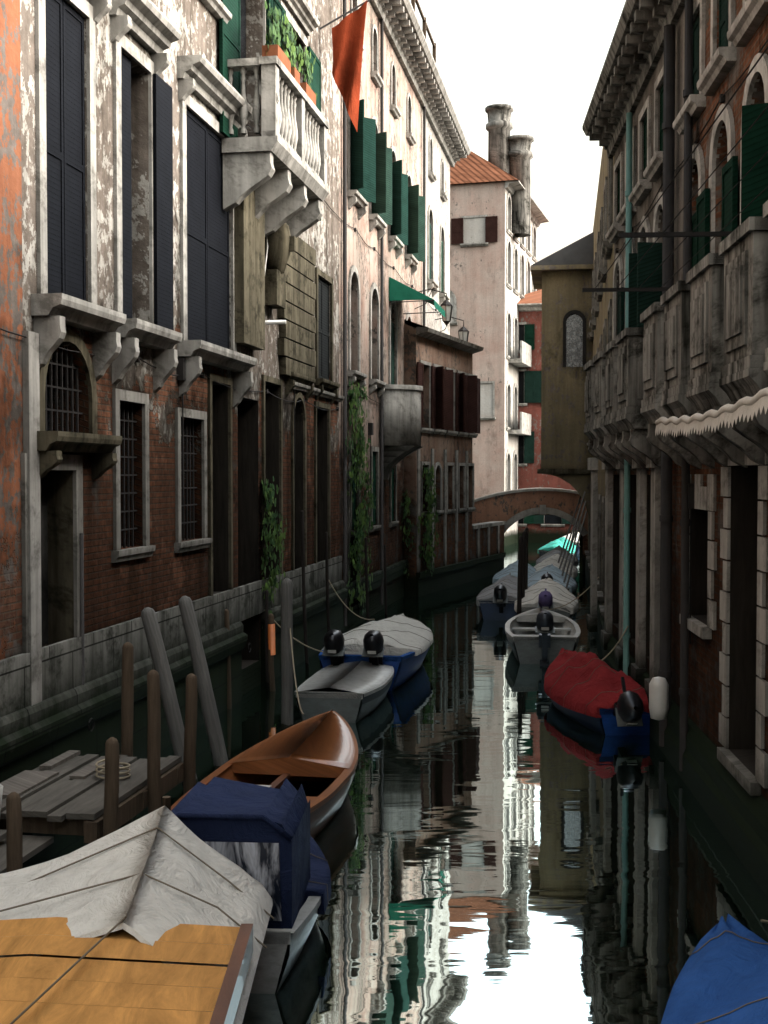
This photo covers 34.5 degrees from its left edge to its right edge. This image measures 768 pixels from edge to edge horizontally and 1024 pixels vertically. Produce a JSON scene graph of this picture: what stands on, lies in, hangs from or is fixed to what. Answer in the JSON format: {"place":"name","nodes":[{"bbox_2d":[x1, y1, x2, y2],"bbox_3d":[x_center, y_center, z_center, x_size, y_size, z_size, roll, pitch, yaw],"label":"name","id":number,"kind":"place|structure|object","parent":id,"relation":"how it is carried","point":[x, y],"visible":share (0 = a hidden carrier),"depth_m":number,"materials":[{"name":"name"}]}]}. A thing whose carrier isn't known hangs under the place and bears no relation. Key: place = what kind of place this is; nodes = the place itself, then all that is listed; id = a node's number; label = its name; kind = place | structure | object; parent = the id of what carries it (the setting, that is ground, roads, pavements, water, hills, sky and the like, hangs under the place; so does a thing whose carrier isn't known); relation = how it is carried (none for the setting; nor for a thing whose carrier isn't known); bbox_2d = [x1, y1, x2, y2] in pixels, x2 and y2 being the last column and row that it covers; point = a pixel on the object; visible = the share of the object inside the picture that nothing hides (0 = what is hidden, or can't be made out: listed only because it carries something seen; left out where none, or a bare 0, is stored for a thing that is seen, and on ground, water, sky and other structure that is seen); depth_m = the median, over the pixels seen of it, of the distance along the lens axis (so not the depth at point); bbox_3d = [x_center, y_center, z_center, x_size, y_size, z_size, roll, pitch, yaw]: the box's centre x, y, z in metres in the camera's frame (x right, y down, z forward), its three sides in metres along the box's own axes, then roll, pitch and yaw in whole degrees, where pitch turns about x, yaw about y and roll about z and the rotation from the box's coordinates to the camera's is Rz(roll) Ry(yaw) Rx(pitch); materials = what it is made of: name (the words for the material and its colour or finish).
{"place":"outdoors","nodes":[
{"label":"outdoors","id":0,"kind":"place"},
{"bbox_2d":[23,543,767,1023],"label":"canal water","id":1,"kind":"structure","parent":0,"point":[501,839],"depth_m":11.67,"materials":[{"name":"black liquid"}]},
{"bbox_2d":[6,792,22,871],"bbox_3d":[-2.897,3.009,9.720,0.135,1.608,0.184,-1,2,-23],"label":"jetty post","id":2,"kind":"object","parent":1,"relation":"in","point":[14,848],"visible":0.45,"depth_m":9.68,"materials":[{"name":"brown wood"}]},
{"bbox_2d":[0,754,183,873],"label":"wooden jetty","id":3,"kind":"object","parent":1,"relation":"on","point":[56,800],"visible":0.75,"depth_m":11.23,"materials":[{"name":"grey wood"}]},
{"bbox_2d":[0,784,2,813],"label":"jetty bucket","id":4,"kind":"object","parent":3,"relation":"on","point":[1,790],"visible":1,"depth_m":10.50,"materials":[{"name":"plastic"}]},
{"bbox_2d":[2,937,205,1011],"bbox_3d":[-1.920,3.112,3.470,2.320,1.070,10.750,0,2,0],"label":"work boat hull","id":5,"kind":"object","parent":1,"relation":"on","point":[98,958],"visible":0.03,"depth_m":8.36,"materials":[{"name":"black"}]},
{"bbox_2d":[0,796,272,1023],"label":"boat","id":6,"kind":"object","parent":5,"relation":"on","point":[208,955],"visible":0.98,"depth_m":7.07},
{"bbox_2d":[103,737,118,836],"bbox_3d":[-2.354,2.858,10.606,0.162,1.858,0.139,1,2,22],"label":"jetty post","id":7,"kind":"object","parent":1,"relation":"in","point":[111,803],"visible":0.54,"depth_m":10.54,"materials":[{"name":"brown wood"}]},
{"bbox_2d":[121,642,133,756],"bbox_3d":[-2.701,2.537,12.946,0.161,2.356,0.137,1,2,22],"label":"jetty post","id":8,"kind":"object","parent":1,"relation":"in","point":[127,699],"visible":0.58,"depth_m":12.87,"materials":[{"name":"brown wood"}]},
{"bbox_2d":[147,670,161,813],"bbox_3d":[-2.170,2.623,11.712,0.141,2.256,0.184,-1,2,-22],"label":"jetty post","id":9,"kind":"object","parent":1,"relation":"in","point":[153,743],"visible":0.6,"depth_m":11.65,"materials":[{"name":"brown wood"}]},
{"bbox_2d":[141,607,197,785],"bbox_3d":[-2.380,2.447,14.193,0.859,2.704,0.191,0,2,12],"label":"mooring pole","id":10,"kind":"object","parent":1,"relation":"in","point":[174,721],"visible":0.65,"depth_m":14.14,"materials":[{"name":"grey wood"}]},
{"bbox_2d":[183,673,196,794],"bbox_3d":[-2.011,2.692,12.777,0.161,2.057,0.137,1,2,22],"label":"jetty post","id":11,"kind":"object","parent":1,"relation":"in","point":[189,757],"visible":0.66,"depth_m":12.71,"materials":[{"name":"brown wood"}]},
{"bbox_2d":[178,596,227,769],"bbox_3d":[-2.103,2.395,14.955,0.801,2.758,0.185,0,2,14],"label":"mooring pole","id":12,"kind":"object","parent":1,"relation":"in","point":[207,700],"visible":0.79,"depth_m":14.90,"materials":[{"name":"grey wood"}]},
{"bbox_2d":[171,709,357,838],"bbox_3d":[-1.071,2.935,13.203,1.450,0.842,4.500,0,2,11],"label":"boat","id":13,"kind":"object","parent":1,"relation":"on","point":[322,747],"visible":0.39,"depth_m":13.55,"materials":[{"name":"brown wood"}]},
{"bbox_2d":[281,578,292,730],"bbox_3d":[-1.358,2.304,17.291,0.174,2.762,0.194,0,2,0],"label":"mooring pole","id":14,"kind":"object","parent":1,"relation":"in","point":[286,656],"visible":0.77,"depth_m":17.22,"materials":[{"name":"wood"}]},
{"bbox_2d":[250,822,330,993],"bbox_3d":[-1.070,3.081,9.931,1.295,0.746,2.740,0,2,0],"label":"boat","id":15,"kind":"object","parent":1,"relation":"on","point":[284,946],"visible":0.2,"depth_m":8.82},
{"bbox_2d":[171,777,309,933],"bbox_3d":[-1.119,2.570,9.238,1.071,0.949,1.247,0,2,0],"label":"boat cover","id":16,"kind":"object","parent":15,"relation":"on","point":[235,822],"visible":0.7,"depth_m":8.68,"materials":[{"name":"blue fabric"}]},
{"bbox_2d":[294,661,393,722],"bbox_3d":[-0.526,2.829,19.722,1.270,0.662,3.500,0,2,9],"label":"boat","id":17,"kind":"object","parent":1,"relation":"on","point":[367,684],"visible":0.8,"depth_m":18.44,"materials":[{"name":"grey plastic"}]},
{"bbox_2d":[318,614,432,690],"bbox_3d":[-0.053,2.521,22.874,1.828,1.317,5.583,0,2,9],"label":"boat","id":18,"kind":"object","parent":1,"relation":"in","point":[403,642],"visible":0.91,"depth_m":21.45,"materials":[{"name":"fabric"}]},
{"bbox_2d":[476,573,528,620],"bbox_3d":[3.183,2.313,32.355,1.478,1.222,4.826,0,2,8],"label":"covered boat","id":19,"kind":"object","parent":1,"relation":"on","point":[496,600],"visible":0.69,"depth_m":30.63,"materials":[{"name":"fabric"}]},
{"bbox_2d":[492,560,535,582],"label":"covered boat","id":20,"kind":"object","parent":1,"relation":"on","point":[512,568],"visible":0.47,"depth_m":37.83,"materials":[{"name":"fabric"}]},
{"bbox_2d":[505,608,580,665],"bbox_3d":[3.246,2.484,25.469,1.634,1.387,4.991,0,2,0],"label":"boat","id":21,"kind":"object","parent":1,"relation":"on","point":[541,636],"visible":0.9,"depth_m":23.53,"materials":[{"name":"white plastic"}]},
{"bbox_2d":[514,578,578,618],"bbox_3d":[4.023,2.335,30.608,1.578,1.222,5.127,0,2,8],"label":"covered boat","id":22,"kind":"object","parent":1,"relation":"on","point":[548,593],"visible":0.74,"depth_m":29.12,"materials":[{"name":"fabric"}]},
{"bbox_2d":[528,564,576,593],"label":"covered boat","id":23,"kind":"object","parent":1,"relation":"in","point":[552,572],"visible":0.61,"depth_m":35.16,"materials":[{"name":"fabric"}]},
{"bbox_2d":[534,553,577,579],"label":"covered boat","id":24,"kind":"object","parent":1,"relation":"on","point":[552,559],"visible":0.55,"depth_m":40.21,"materials":[{"name":"fabric"}]},
{"bbox_2d":[537,537,575,556],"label":"covered boat","id":25,"kind":"object","parent":1,"relation":"on","point":[547,547],"visible":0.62,"depth_m":51.16,"materials":[{"name":"fabric"}]},
{"bbox_2d":[536,545,578,565],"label":"covered boat","id":26,"kind":"object","parent":1,"relation":"on","point":[555,550],"visible":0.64,"depth_m":44.66,"materials":[{"name":"fabric"}]},
{"bbox_2d":[563,532,578,553],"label":"covered boat","id":27,"kind":"object","parent":1,"relation":"on","point":[577,552],"visible":0.15,"depth_m":56.34,"materials":[{"name":"fabric"}]},
{"bbox_2d":[544,648,649,735],"bbox_3d":[3.211,2.748,18.606,1.397,1.163,4.349,0,2,0],"label":"boat","id":28,"kind":"object","parent":1,"relation":"on","point":[592,691],"visible":0.89,"depth_m":17.59,"materials":[{"name":"fabric"}]},
{"bbox_2d":[661,914,767,1023],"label":"boat","id":29,"kind":"object","parent":1,"relation":"on","point":[722,978],"visible":1,"depth_m":7.11,"materials":[{"name":"fabric"}]},
{"bbox_2d":[410,0,625,260],"label":"sky","id":30,"kind":"structure","parent":0,"point":[543,59],"materials":[{"name":"white"}]},
{"label":"canal bed ground","id":31,"kind":"structure","parent":0,"visible":0},
{"bbox_2d":[224,609,231,708],"bbox_3d":[-2.397,2.561,19.043,0.134,2.143,0.112,1,2,22],"label":"brown post","id":32,"kind":"object","parent":31,"relation":"on","point":[229,692],"visible":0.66,"depth_m":19.01,"materials":[{"name":"brown wood"}]},
{"bbox_2d":[0,0,470,834],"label":"building","id":33,"kind":"structure","parent":31,"relation":"on","point":[158,196],"depth_m":17.99,"materials":[{"name":"brown brick"}]},
{"bbox_2d":[265,590,269,690],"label":"thin pole","id":34,"kind":"object","parent":31,"relation":"on","point":[266,635],"visible":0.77,"depth_m":20.57,"materials":[{"name":"brown wood"}]},
{"bbox_2d":[268,613,275,690],"bbox_3d":[-1.872,2.636,20.613,0.140,1.896,0.121,-1,2,-22],"label":"post","id":35,"kind":"object","parent":31,"relation":"on","point":[271,640],"visible":0.73,"depth_m":20.55,"materials":[{"name":"brown wood"}]},
{"bbox_2d":[300,510,308,670],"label":"thin pole","id":36,"kind":"object","parent":31,"relation":"on","point":[304,594],"visible":0.81,"depth_m":22.69,"materials":[{"name":"brown wood"}]},
{"bbox_2d":[325,532,330,631],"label":"thin pole","id":37,"kind":"object","parent":31,"relation":"on","point":[327,582],"visible":0.72,"depth_m":25.34,"materials":[{"name":"brown wood"}]},
{"bbox_2d":[364,537,369,622],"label":"thin pole","id":38,"kind":"object","parent":31,"relation":"on","point":[366,582],"visible":0.74,"depth_m":28.68,"materials":[{"name":"brown wood"}]},
{"bbox_2d":[0,39,767,947],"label":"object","id":39,"kind":"object","parent":31,"relation":"on","point":[98,765],"visible":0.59,"depth_m":13.37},
{"bbox_2d":[384,545,386,618],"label":"thin pole","id":40,"kind":"object","parent":31,"relation":"on","point":[385,587],"visible":0.78,"depth_m":30.70,"materials":[{"name":"brown wood"}]},
{"bbox_2d":[404,321,505,596],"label":"building","id":41,"kind":"structure","parent":31,"relation":"on","point":[454,545],"depth_m":38.76,"materials":[{"name":"brown brick"}]},
{"bbox_2d":[450,104,548,546],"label":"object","id":42,"kind":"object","parent":31,"relation":"on","point":[497,216],"visible":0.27,"depth_m":62.23,"materials":[{"name":"beige paint"}]},
{"bbox_2d":[517,536,522,614],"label":"mooring pole","id":43,"kind":"object","parent":31,"relation":"on","point":[519,587],"visible":0.68,"depth_m":27.54,"materials":[{"name":"brown wood"}]},
{"bbox_2d":[522,531,525,597],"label":"mooring pole","id":44,"kind":"object","parent":31,"relation":"on","point":[523,562],"visible":0.51,"depth_m":29.73,"materials":[{"name":"brown wood"}]},
{"bbox_2d":[525,527,528,589],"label":"mooring pole","id":45,"kind":"object","parent":31,"relation":"on","point":[526,563],"visible":0.46,"depth_m":31.93,"materials":[{"name":"brown wood"}]},
{"bbox_2d":[472,488,587,570],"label":"bridge","id":46,"kind":"structure","parent":31,"relation":"on","point":[510,507],"depth_m":46.43,"materials":[{"name":"brick"}]},
{"bbox_2d":[517,289,575,542],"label":"red house","id":47,"kind":"structure","parent":31,"relation":"on","point":[545,528],"depth_m":65.53,"materials":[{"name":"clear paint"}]},
{"bbox_2d":[557,496,580,562],"bbox_3d":[5.743,1.155,39.660,1.765,3.733,0.076,-1,2,-36],"label":"leaning pole","id":48,"kind":"object","parent":31,"relation":"on","point":[568,531],"visible":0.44,"depth_m":39.78,"materials":[{"name":"wood"}]},
{"bbox_2d":[559,500,583,568],"bbox_3d":[5.594,1.319,38.363,1.701,3.484,0.074,-1,2,-37],"label":"leaning pole","id":49,"kind":"object","parent":31,"relation":"on","point":[567,543],"visible":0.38,"depth_m":38.44,"materials":[{"name":"brown wood"}]},
{"bbox_2d":[531,146,614,657],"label":"ochre house","id":50,"kind":"structure","parent":31,"relation":"on","point":[576,329],"depth_m":39.45,"materials":[{"name":"paint"}]},
{"bbox_2d":[561,491,585,575],"bbox_3d":[5.303,1.272,35.749,1.577,3.733,0.072,-1,2,-41],"label":"leaning pole","id":51,"kind":"object","parent":31,"relation":"on","point":[573,534],"visible":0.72,"depth_m":35.88,"materials":[{"name":"brown wood"}]},
{"bbox_2d":[562,508,584,570],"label":"leaning pole","id":52,"kind":"object","parent":31,"relation":"on","point":[573,538],"visible":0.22,"depth_m":37.26,"materials":[{"name":"brown wood"}]},
{"bbox_2d":[563,501,585,582],"bbox_3d":[5.155,1.436,34.453,1.517,3.483,0.074,-2,2,-43],"label":"leaning pole","id":53,"kind":"object","parent":31,"relation":"on","point":[574,542],"visible":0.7,"depth_m":34.58,"materials":[{"name":"brown wood"}]},
{"bbox_2d":[566,511,586,588],"bbox_3d":[5.004,1.600,33.159,0.070,3.233,1.459,2,2,45],"label":"leaning pole","id":54,"kind":"object","parent":31,"relation":"on","point":[576,550],"visible":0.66,"depth_m":33.30,"materials":[{"name":"brown wood"}]},
{"bbox_2d":[582,0,767,897],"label":"building","id":55,"kind":"structure","parent":31,"relation":"on","point":[676,390],"depth_m":14.07,"materials":[{"name":"brown brick"}]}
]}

